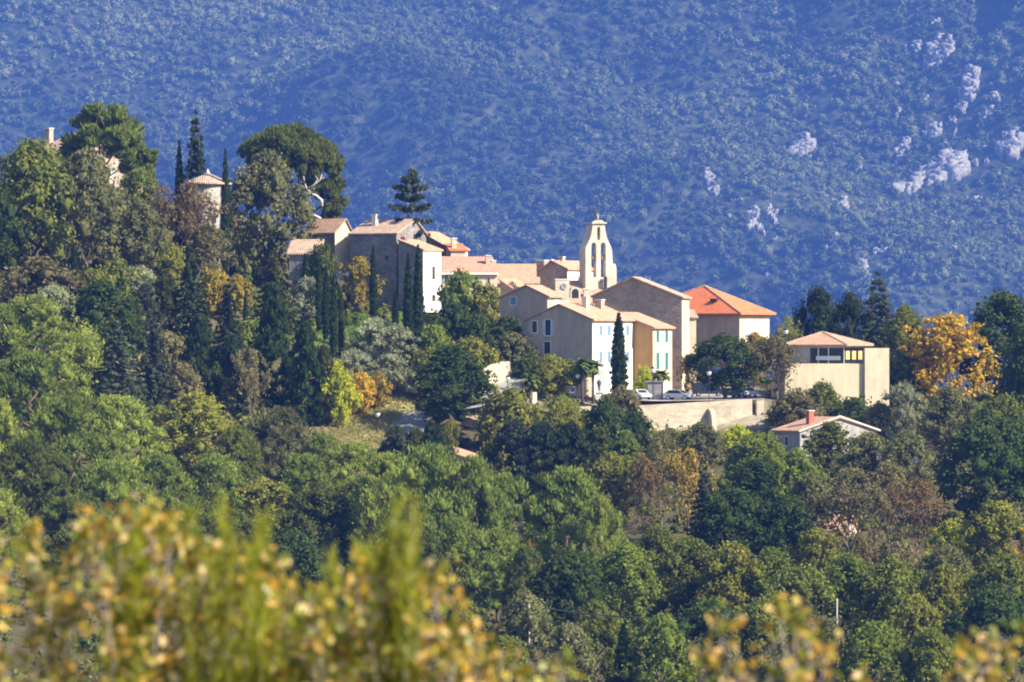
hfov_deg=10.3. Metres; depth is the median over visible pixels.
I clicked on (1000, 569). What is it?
broadleaf tree
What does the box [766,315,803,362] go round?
autumn tree
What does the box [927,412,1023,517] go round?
broadleaf tree
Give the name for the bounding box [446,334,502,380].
shrub
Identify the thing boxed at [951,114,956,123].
rock outcrop
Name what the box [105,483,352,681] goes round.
oak shrub
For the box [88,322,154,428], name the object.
fir tree
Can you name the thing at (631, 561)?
broadleaf tree
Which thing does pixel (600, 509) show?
pine tree
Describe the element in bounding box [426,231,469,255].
house
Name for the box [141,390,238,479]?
broadleaf tree
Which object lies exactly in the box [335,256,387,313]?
autumn tree
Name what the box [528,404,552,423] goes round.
olive tree
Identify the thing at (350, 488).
broadleaf tree
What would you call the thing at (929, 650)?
broadleaf tree
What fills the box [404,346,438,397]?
shrub
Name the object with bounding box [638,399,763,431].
retaining wall
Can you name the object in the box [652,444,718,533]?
autumn tree
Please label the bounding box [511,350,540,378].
shrub
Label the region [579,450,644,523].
autumn tree
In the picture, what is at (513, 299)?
window
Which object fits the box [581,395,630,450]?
broadleaf tree
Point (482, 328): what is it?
shrub
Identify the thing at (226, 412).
scrub
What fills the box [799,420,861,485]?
broadleaf tree
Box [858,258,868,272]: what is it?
rock outcrop
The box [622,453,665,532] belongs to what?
autumn tree
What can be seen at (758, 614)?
broadleaf tree
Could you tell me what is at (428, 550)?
pine tree
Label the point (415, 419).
road
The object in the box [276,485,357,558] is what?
broadleaf tree
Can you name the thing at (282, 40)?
mountain scrub
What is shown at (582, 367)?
palm tree
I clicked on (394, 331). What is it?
olive tree
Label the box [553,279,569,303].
clock tower
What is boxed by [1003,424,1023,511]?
broadleaf tree
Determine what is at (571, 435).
conifer tree
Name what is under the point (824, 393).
shrub
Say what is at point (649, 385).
door
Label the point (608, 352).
window
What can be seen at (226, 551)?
broom shrub
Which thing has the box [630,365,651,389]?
shrub
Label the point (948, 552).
broadleaf tree
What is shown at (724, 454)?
slope grass
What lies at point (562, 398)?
shrub
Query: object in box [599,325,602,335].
window
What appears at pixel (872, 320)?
fir tree
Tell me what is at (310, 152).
umbrella pine
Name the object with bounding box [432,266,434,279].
window
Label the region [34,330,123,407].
pine tree
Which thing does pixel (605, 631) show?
broadleaf tree
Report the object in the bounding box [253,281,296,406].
conifer tree
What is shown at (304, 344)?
conifer tree
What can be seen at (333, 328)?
cypress tree
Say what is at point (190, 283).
fir tree
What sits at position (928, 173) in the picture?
rock outcrop
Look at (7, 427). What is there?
pine tree
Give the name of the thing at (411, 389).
olive tree
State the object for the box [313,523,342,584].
fir tree
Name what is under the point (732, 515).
broadleaf tree
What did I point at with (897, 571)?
broadleaf tree
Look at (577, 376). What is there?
street lamp
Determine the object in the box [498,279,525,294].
house
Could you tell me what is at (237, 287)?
shrub
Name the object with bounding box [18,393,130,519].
pine tree
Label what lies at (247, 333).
shrub
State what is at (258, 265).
shrub
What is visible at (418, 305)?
cypress tree
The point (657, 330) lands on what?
window
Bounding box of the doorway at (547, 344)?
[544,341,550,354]
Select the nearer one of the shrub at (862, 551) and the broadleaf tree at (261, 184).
the shrub at (862, 551)
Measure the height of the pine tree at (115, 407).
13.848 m
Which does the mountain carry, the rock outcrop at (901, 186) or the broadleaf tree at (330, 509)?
the rock outcrop at (901, 186)
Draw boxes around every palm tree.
[521,373,541,405]
[570,357,593,404]
[584,359,604,403]
[651,369,673,380]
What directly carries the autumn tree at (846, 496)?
on the ground at (752, 421)
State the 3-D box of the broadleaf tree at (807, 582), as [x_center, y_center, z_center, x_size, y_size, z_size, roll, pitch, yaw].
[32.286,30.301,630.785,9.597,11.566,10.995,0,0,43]
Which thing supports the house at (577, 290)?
on the ground at (752, 421)
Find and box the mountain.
[0,0,1023,393]
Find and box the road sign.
[569,386,574,399]
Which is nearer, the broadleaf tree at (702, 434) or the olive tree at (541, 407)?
the broadleaf tree at (702, 434)
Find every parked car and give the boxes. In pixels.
[631,389,651,399]
[663,390,693,399]
[692,383,721,395]
[722,388,748,397]
[739,387,756,396]
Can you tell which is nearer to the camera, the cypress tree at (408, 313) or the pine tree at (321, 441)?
the pine tree at (321, 441)
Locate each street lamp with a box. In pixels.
[375,410,379,432]
[575,373,579,403]
[650,366,654,399]
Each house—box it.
[44,128,142,191]
[307,218,351,270]
[348,214,428,308]
[397,237,443,311]
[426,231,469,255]
[441,255,499,310]
[443,238,467,255]
[450,446,475,464]
[496,264,539,315]
[496,285,564,337]
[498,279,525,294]
[523,296,634,394]
[536,257,593,290]
[569,277,606,303]
[590,276,691,389]
[621,312,675,393]
[683,285,775,367]
[770,410,880,459]
[771,331,888,405]
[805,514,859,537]
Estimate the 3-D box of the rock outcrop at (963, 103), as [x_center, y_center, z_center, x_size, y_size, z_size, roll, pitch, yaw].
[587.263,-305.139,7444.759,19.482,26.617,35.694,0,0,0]
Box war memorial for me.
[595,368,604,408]
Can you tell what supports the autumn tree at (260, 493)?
on the ground at (752, 421)
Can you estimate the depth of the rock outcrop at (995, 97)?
7416.42 m
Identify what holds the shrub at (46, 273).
on the ground at (752, 421)
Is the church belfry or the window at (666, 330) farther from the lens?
the church belfry
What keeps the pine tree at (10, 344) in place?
on the ground at (752, 421)
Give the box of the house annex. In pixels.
[689,309,698,387]
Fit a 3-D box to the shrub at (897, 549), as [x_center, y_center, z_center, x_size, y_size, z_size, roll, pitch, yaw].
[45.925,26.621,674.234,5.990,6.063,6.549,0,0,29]
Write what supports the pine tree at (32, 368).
on the ground at (752, 421)
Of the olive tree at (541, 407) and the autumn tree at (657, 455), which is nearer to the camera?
the autumn tree at (657, 455)
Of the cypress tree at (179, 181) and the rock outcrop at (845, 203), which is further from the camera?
the rock outcrop at (845, 203)
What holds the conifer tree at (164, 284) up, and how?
on the ground at (752, 421)
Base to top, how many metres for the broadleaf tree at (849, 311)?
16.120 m
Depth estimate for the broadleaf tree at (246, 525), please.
660.81 m
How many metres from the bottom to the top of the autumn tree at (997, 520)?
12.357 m
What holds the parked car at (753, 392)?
on the car park
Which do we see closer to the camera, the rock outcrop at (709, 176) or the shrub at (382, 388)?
the shrub at (382, 388)
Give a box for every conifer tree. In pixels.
[133,283,164,352]
[149,269,180,333]
[163,497,185,560]
[177,313,221,400]
[214,334,249,416]
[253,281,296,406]
[275,361,307,407]
[287,321,326,426]
[309,344,335,424]
[375,425,412,487]
[396,428,428,481]
[417,424,454,488]
[451,431,471,444]
[484,418,538,499]
[510,421,569,494]
[547,422,597,492]
[580,427,615,494]
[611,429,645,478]
[680,583,698,620]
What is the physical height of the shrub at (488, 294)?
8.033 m
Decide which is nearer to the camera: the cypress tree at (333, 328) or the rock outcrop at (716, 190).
the cypress tree at (333, 328)
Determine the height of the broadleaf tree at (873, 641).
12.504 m
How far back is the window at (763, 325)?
843.35 m
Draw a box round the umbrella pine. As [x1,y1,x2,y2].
[236,121,351,238]
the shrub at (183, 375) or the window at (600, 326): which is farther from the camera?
the window at (600, 326)
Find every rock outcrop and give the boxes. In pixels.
[703,167,716,185]
[706,182,719,195]
[743,205,760,231]
[765,203,778,220]
[785,132,816,159]
[831,195,849,210]
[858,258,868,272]
[872,247,879,254]
[879,245,887,253]
[886,180,920,194]
[893,136,910,161]
[894,107,902,117]
[909,39,921,52]
[910,160,954,187]
[918,93,928,102]
[922,121,943,143]
[923,32,955,68]
[931,17,943,29]
[938,148,970,182]
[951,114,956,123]
[953,98,967,115]
[957,64,980,102]
[971,158,978,166]
[978,105,994,123]
[990,91,1000,102]
[994,126,1023,162]
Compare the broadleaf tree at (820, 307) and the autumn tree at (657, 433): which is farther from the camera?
the broadleaf tree at (820, 307)
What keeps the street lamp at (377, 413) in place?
on the ground at (752, 421)
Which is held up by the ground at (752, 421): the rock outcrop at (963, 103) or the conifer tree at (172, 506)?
the conifer tree at (172, 506)
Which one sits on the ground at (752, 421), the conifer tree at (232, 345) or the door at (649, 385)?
the conifer tree at (232, 345)
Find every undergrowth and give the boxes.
[0,203,1023,681]
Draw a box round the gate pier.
[533,392,536,403]
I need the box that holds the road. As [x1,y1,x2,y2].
[386,351,526,451]
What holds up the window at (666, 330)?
in the house at (652, 341)
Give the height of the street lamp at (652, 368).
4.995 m
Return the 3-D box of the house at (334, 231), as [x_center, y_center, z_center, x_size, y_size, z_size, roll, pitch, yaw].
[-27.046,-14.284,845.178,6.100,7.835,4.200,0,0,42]
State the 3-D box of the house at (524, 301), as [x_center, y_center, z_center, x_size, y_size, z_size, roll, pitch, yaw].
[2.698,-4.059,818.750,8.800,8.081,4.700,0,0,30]
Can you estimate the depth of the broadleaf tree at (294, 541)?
648.79 m
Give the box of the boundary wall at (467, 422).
[461,416,479,427]
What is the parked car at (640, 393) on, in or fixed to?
on the car park
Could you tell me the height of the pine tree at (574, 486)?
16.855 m
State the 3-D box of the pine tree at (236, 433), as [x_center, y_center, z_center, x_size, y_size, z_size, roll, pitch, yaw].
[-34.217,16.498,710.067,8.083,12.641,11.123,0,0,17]
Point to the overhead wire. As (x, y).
(672, 617)
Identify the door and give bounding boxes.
[648,384,653,398]
[655,384,660,398]
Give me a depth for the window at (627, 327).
811.74 m
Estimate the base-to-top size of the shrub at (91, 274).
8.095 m
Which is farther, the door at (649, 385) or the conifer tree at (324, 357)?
the door at (649, 385)
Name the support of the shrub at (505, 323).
on the ground at (752, 421)
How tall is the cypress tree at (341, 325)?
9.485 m
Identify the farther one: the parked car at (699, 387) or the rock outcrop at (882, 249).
the rock outcrop at (882, 249)
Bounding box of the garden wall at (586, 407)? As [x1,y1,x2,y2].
[554,406,591,416]
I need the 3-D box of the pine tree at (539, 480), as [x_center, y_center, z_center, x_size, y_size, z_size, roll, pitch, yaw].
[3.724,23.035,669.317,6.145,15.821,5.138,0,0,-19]
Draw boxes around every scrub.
[0,0,1023,366]
[0,260,1012,681]
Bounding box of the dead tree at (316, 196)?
[303,175,322,218]
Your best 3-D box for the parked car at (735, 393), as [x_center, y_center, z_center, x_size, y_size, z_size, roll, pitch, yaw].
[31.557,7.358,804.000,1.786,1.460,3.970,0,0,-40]
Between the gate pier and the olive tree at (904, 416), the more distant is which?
the gate pier
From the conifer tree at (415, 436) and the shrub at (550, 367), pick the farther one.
the shrub at (550, 367)
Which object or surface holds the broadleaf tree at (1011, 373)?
on the ground at (752, 421)
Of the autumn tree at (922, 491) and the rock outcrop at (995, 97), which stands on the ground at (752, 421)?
the autumn tree at (922, 491)
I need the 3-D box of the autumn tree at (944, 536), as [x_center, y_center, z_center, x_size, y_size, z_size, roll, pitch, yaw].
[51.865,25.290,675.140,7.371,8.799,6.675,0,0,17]
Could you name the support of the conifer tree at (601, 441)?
on the ground at (752, 421)
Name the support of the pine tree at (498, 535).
on the ground at (752, 421)
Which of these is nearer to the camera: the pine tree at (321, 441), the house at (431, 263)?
the pine tree at (321, 441)
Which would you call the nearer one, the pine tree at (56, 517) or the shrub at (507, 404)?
the pine tree at (56, 517)
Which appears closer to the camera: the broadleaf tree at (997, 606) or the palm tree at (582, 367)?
the broadleaf tree at (997, 606)
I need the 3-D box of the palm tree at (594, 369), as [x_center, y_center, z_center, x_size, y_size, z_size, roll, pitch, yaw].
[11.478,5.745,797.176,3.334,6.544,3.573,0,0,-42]
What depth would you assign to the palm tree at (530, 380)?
790.47 m
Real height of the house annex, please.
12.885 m
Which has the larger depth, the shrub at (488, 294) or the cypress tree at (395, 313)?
the shrub at (488, 294)
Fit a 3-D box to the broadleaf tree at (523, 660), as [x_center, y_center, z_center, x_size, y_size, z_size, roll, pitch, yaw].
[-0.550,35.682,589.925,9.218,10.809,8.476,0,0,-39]
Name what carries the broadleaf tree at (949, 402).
on the ground at (752, 421)
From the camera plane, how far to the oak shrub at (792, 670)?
20.22 m
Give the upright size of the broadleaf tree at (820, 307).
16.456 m
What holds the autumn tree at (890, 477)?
on the ground at (752, 421)
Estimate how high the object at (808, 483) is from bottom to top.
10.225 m
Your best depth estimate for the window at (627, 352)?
811.94 m
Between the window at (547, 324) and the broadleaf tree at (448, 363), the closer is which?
the broadleaf tree at (448, 363)
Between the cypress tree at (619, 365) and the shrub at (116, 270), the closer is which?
the cypress tree at (619, 365)
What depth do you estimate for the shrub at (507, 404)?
766.62 m
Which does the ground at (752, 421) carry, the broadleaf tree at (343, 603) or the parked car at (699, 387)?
the broadleaf tree at (343, 603)
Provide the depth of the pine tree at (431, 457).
661.26 m
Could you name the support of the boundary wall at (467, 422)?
on the ground at (752, 421)
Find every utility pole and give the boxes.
[522,603,534,653]
[836,598,837,678]
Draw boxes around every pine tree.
[0,293,112,394]
[0,302,44,372]
[0,350,98,460]
[0,397,28,492]
[0,436,85,546]
[0,488,42,596]
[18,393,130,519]
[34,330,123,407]
[34,494,121,583]
[57,100,159,184]
[57,393,171,479]
[67,458,150,564]
[106,451,204,535]
[133,509,192,576]
[163,452,250,527]
[205,424,267,505]
[238,404,321,506]
[270,452,342,531]
[291,432,354,492]
[326,441,387,501]
[345,450,423,553]
[375,440,485,581]
[384,526,460,635]
[418,515,505,617]
[431,452,509,596]
[455,526,525,621]
[471,471,554,584]
[497,545,553,611]
[518,464,627,587]
[523,471,571,580]
[573,494,623,590]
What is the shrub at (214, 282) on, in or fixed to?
on the ground at (752, 421)
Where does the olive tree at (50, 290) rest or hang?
on the ground at (752, 421)
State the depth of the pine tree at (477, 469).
662.74 m
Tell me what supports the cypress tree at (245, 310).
on the ground at (752, 421)
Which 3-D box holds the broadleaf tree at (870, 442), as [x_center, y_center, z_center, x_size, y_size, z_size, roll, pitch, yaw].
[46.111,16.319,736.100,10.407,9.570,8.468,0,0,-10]
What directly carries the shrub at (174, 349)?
on the ground at (752, 421)
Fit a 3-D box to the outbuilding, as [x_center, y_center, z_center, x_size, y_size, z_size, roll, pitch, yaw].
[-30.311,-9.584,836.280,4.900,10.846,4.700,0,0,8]
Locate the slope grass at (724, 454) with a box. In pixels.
[615,433,783,457]
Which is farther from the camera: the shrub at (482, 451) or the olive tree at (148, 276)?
the olive tree at (148, 276)
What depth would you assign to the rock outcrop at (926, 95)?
7484.52 m
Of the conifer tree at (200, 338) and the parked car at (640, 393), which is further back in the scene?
the parked car at (640, 393)
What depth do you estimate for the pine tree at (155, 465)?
678.82 m
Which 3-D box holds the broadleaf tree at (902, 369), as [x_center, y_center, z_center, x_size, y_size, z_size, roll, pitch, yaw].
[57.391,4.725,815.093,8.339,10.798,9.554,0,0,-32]
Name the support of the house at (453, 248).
on the ground at (752, 421)
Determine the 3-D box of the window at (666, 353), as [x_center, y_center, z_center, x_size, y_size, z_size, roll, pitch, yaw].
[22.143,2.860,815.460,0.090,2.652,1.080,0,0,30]
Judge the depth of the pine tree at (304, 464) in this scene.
694.58 m
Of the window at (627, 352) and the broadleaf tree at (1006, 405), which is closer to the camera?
the broadleaf tree at (1006, 405)
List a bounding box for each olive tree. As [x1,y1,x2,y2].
[30,282,77,330]
[118,264,176,312]
[229,222,249,273]
[287,275,320,322]
[330,348,384,379]
[342,316,401,360]
[364,353,413,396]
[375,323,421,360]
[404,363,422,395]
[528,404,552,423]
[880,380,929,438]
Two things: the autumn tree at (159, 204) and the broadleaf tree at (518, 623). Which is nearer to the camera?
the broadleaf tree at (518, 623)
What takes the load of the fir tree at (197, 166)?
on the ground at (752, 421)
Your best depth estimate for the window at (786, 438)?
772.87 m
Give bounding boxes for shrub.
[0,255,87,307]
[0,492,200,681]
[72,264,123,315]
[90,514,157,681]
[97,258,144,309]
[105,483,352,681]
[132,329,195,387]
[146,239,190,279]
[165,362,205,409]
[170,484,270,681]
[196,267,236,315]
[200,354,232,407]
[227,274,253,311]
[234,316,266,359]
[235,230,282,283]
[235,502,307,681]
[253,539,492,681]
[297,237,343,310]
[307,533,375,681]
[315,358,362,426]
[347,482,432,681]
[348,370,376,414]
[369,371,392,407]
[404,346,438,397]
[417,320,452,352]
[426,298,473,341]
[429,616,586,681]
[434,267,484,325]
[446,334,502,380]
[460,309,497,350]
[467,397,486,406]
[469,281,502,326]
[471,384,549,448]
[476,431,515,472]
[488,330,539,373]
[491,314,525,361]
[505,427,540,472]
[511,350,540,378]
[526,352,576,394]
[544,395,580,411]
[555,358,584,388]
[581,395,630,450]
[600,383,648,429]
[621,407,654,453]
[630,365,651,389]
[663,431,694,456]
[680,593,883,681]
[721,423,751,451]
[765,388,828,427]
[804,378,842,416]
[830,396,878,428]
[855,400,898,442]
[855,540,879,584]
[877,540,920,587]
[937,620,1023,681]
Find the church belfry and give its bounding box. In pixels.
[579,208,616,288]
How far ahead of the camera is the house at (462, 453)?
757.60 m
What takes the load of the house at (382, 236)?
on the ground at (752, 421)
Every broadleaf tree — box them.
[0,135,87,261]
[0,175,36,273]
[30,145,133,272]
[56,279,148,357]
[106,200,173,270]
[114,166,171,220]
[137,404,180,457]
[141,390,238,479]
[198,506,275,586]
[228,148,322,271]
[259,527,334,603]
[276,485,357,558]
[321,479,388,551]
[326,557,422,638]
[401,342,498,423]
[418,599,505,681]
[469,633,541,681]
[496,590,563,681]
[524,548,612,637]
[539,620,602,681]
[542,400,594,440]
[564,598,633,681]
[594,541,667,628]
[613,612,705,681]
[633,525,687,593]
[650,534,721,616]
[658,597,769,681]
[670,421,727,473]
[679,332,765,398]
[686,485,779,555]
[688,540,775,619]
[712,596,791,681]
[719,431,789,493]
[722,457,794,521]
[742,545,794,605]
[747,493,823,559]
[764,563,851,631]
[765,447,829,512]
[769,611,870,681]
[791,285,843,338]
[813,552,895,644]
[823,290,873,340]
[829,618,920,681]
[831,430,905,493]
[847,555,934,646]
[874,428,941,493]
[876,303,925,391]
[883,626,973,681]
[889,337,940,404]
[906,562,974,642]
[913,385,980,453]
[917,543,974,596]
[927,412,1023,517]
[931,580,1023,681]
[951,289,1023,395]
[962,551,1023,646]
[970,392,1023,458]
[994,319,1023,412]
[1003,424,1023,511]
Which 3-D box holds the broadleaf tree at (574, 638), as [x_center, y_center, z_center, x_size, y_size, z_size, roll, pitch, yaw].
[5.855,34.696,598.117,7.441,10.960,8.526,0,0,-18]
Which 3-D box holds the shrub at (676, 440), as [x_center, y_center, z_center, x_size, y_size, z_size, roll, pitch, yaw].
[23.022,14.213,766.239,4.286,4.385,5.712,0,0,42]
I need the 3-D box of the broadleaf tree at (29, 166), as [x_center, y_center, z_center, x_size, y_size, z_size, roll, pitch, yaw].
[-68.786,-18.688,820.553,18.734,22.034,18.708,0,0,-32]
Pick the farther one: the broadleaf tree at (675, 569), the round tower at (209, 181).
the round tower at (209, 181)
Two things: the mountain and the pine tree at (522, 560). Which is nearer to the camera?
the pine tree at (522, 560)
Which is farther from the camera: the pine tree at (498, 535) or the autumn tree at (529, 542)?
the autumn tree at (529, 542)
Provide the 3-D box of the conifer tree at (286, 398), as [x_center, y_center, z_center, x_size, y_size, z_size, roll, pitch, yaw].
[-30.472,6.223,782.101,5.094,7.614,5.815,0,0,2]
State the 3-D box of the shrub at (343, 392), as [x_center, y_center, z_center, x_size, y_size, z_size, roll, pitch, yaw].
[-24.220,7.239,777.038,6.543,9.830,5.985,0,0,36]
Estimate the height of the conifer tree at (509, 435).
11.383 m
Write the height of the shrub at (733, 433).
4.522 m
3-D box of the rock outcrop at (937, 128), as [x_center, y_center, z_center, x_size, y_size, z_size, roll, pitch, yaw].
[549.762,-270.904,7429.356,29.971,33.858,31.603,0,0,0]
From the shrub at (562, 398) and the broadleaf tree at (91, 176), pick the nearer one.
the shrub at (562, 398)
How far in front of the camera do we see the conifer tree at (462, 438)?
770.22 m
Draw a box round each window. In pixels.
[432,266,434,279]
[510,296,516,305]
[531,321,537,332]
[542,319,553,335]
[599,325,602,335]
[599,351,602,363]
[607,325,610,335]
[607,351,610,363]
[625,325,629,335]
[625,351,629,363]
[656,329,659,342]
[656,352,659,369]
[665,329,668,342]
[665,352,668,369]
[745,321,755,335]
[759,321,768,335]
[784,436,788,445]
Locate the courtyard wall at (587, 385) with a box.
[542,377,591,396]
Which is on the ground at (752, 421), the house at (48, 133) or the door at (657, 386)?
the house at (48, 133)
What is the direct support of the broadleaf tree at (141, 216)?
on the ground at (752, 421)
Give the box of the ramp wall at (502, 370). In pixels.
[484,361,513,391]
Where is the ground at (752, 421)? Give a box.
[0,183,1023,681]
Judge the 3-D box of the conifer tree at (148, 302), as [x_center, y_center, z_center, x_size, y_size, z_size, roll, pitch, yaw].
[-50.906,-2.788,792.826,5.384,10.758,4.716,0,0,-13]
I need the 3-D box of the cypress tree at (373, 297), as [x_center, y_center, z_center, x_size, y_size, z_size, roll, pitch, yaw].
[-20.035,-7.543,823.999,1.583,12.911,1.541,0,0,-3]
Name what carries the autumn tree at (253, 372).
on the ground at (752, 421)
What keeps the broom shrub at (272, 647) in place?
on the ground at (752, 421)
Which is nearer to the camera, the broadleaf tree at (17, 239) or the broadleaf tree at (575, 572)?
the broadleaf tree at (575, 572)
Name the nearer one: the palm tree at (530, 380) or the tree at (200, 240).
the palm tree at (530, 380)
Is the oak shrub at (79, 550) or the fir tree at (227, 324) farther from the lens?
the fir tree at (227, 324)
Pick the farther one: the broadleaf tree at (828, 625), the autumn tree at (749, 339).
the autumn tree at (749, 339)
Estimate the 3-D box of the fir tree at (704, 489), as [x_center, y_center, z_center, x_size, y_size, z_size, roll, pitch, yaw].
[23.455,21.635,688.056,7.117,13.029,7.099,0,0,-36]
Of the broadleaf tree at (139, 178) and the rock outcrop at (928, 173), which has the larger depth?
the rock outcrop at (928, 173)
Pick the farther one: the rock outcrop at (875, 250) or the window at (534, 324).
the rock outcrop at (875, 250)
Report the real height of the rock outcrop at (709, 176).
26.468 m
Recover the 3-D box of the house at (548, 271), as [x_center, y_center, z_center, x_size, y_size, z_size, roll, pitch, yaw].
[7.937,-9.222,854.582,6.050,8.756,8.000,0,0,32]
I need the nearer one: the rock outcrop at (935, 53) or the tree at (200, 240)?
the tree at (200, 240)
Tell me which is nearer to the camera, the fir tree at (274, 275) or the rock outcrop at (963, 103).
the fir tree at (274, 275)
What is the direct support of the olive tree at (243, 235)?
on the ground at (752, 421)
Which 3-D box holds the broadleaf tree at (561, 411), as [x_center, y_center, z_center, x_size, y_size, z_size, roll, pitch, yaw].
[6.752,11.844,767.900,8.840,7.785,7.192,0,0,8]
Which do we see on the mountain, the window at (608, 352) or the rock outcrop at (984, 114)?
the rock outcrop at (984, 114)
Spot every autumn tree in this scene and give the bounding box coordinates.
[142,185,192,246]
[160,178,239,267]
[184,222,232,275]
[223,345,283,421]
[230,476,297,542]
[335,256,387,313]
[442,419,460,462]
[518,538,543,586]
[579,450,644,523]
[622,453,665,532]
[628,434,706,524]
[639,427,681,453]
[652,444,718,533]
[675,354,696,393]
[737,331,776,386]
[747,334,806,398]
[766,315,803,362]
[785,526,844,582]
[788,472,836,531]
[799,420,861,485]
[805,466,890,554]
[856,458,918,541]
[882,474,960,557]
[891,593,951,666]
[898,311,1003,404]
[917,517,982,569]
[947,498,1023,582]
[1006,527,1023,562]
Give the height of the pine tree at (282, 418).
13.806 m
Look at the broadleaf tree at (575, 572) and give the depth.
634.92 m
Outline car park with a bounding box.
[636,392,764,400]
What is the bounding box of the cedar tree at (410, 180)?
[388,165,433,245]
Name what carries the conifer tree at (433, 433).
on the ground at (752, 421)
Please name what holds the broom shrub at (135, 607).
on the ground at (752, 421)
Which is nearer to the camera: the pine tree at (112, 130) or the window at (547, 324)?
the window at (547, 324)
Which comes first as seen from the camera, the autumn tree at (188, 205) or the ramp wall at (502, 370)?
the ramp wall at (502, 370)
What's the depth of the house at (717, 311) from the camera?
841.43 m
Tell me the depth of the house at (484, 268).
840.62 m
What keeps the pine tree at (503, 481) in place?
on the ground at (752, 421)
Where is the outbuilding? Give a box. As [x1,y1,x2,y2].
[287,239,324,294]
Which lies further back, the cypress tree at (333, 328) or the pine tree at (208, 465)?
the cypress tree at (333, 328)
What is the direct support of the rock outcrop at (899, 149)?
on the mountain
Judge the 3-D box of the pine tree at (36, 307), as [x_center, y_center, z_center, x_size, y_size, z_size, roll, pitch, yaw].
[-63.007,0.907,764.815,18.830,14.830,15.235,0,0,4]
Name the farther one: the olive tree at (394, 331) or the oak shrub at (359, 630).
the olive tree at (394, 331)
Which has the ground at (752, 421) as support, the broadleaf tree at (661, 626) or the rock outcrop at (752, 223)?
the broadleaf tree at (661, 626)
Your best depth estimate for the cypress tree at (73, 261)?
815.75 m
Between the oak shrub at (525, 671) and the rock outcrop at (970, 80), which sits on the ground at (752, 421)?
the oak shrub at (525, 671)
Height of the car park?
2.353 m
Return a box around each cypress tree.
[70,243,77,275]
[173,139,183,244]
[220,148,230,277]
[242,290,247,321]
[301,253,308,313]
[314,259,322,332]
[320,265,329,340]
[321,200,326,218]
[328,273,337,359]
[338,293,345,347]
[368,245,378,318]
[391,292,399,326]
[401,252,414,368]
[412,244,424,349]
[609,312,628,392]
[612,623,633,681]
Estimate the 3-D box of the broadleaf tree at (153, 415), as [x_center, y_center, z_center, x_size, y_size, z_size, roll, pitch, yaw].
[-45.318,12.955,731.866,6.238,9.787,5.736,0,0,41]
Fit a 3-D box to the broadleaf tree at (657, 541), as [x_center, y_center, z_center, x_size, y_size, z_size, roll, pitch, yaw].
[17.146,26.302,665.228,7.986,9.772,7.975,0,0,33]
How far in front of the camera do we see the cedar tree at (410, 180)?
842.15 m
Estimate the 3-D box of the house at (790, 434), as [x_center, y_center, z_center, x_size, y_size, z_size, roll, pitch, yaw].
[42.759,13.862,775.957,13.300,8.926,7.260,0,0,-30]
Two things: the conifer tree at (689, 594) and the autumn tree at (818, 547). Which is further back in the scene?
the autumn tree at (818, 547)
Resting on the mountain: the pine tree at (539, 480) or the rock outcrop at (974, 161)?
the rock outcrop at (974, 161)
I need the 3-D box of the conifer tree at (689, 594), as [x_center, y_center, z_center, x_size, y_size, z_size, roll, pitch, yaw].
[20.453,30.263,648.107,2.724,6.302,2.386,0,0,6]
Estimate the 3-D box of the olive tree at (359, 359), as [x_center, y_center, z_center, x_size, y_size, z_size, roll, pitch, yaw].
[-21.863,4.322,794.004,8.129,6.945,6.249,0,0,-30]
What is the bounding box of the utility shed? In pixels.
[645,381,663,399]
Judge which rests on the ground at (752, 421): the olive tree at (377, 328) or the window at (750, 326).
the olive tree at (377, 328)
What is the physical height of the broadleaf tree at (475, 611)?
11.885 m
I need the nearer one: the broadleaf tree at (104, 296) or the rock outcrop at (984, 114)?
the broadleaf tree at (104, 296)
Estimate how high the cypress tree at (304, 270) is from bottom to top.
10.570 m
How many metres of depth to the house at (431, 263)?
834.83 m
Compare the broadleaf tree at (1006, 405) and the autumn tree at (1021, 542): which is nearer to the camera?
the autumn tree at (1021, 542)
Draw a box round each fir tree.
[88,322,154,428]
[134,317,177,408]
[168,246,214,347]
[172,109,206,248]
[211,277,248,368]
[252,251,298,335]
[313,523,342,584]
[680,466,730,563]
[855,271,895,389]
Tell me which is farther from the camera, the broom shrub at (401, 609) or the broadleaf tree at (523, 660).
the broadleaf tree at (523, 660)
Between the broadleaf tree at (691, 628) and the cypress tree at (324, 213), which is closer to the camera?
the broadleaf tree at (691, 628)
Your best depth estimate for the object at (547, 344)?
806.60 m
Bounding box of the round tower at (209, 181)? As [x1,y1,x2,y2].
[184,169,231,276]
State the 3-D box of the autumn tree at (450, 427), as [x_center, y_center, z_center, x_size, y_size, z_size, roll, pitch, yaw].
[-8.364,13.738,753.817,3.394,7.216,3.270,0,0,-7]
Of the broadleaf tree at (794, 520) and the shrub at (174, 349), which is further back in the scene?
the shrub at (174, 349)
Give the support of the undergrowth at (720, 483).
on the ground at (752, 421)
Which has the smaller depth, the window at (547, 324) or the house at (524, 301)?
the window at (547, 324)
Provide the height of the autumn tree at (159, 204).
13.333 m
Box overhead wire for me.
[543,601,835,617]
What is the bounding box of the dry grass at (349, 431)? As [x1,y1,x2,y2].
[319,367,439,449]

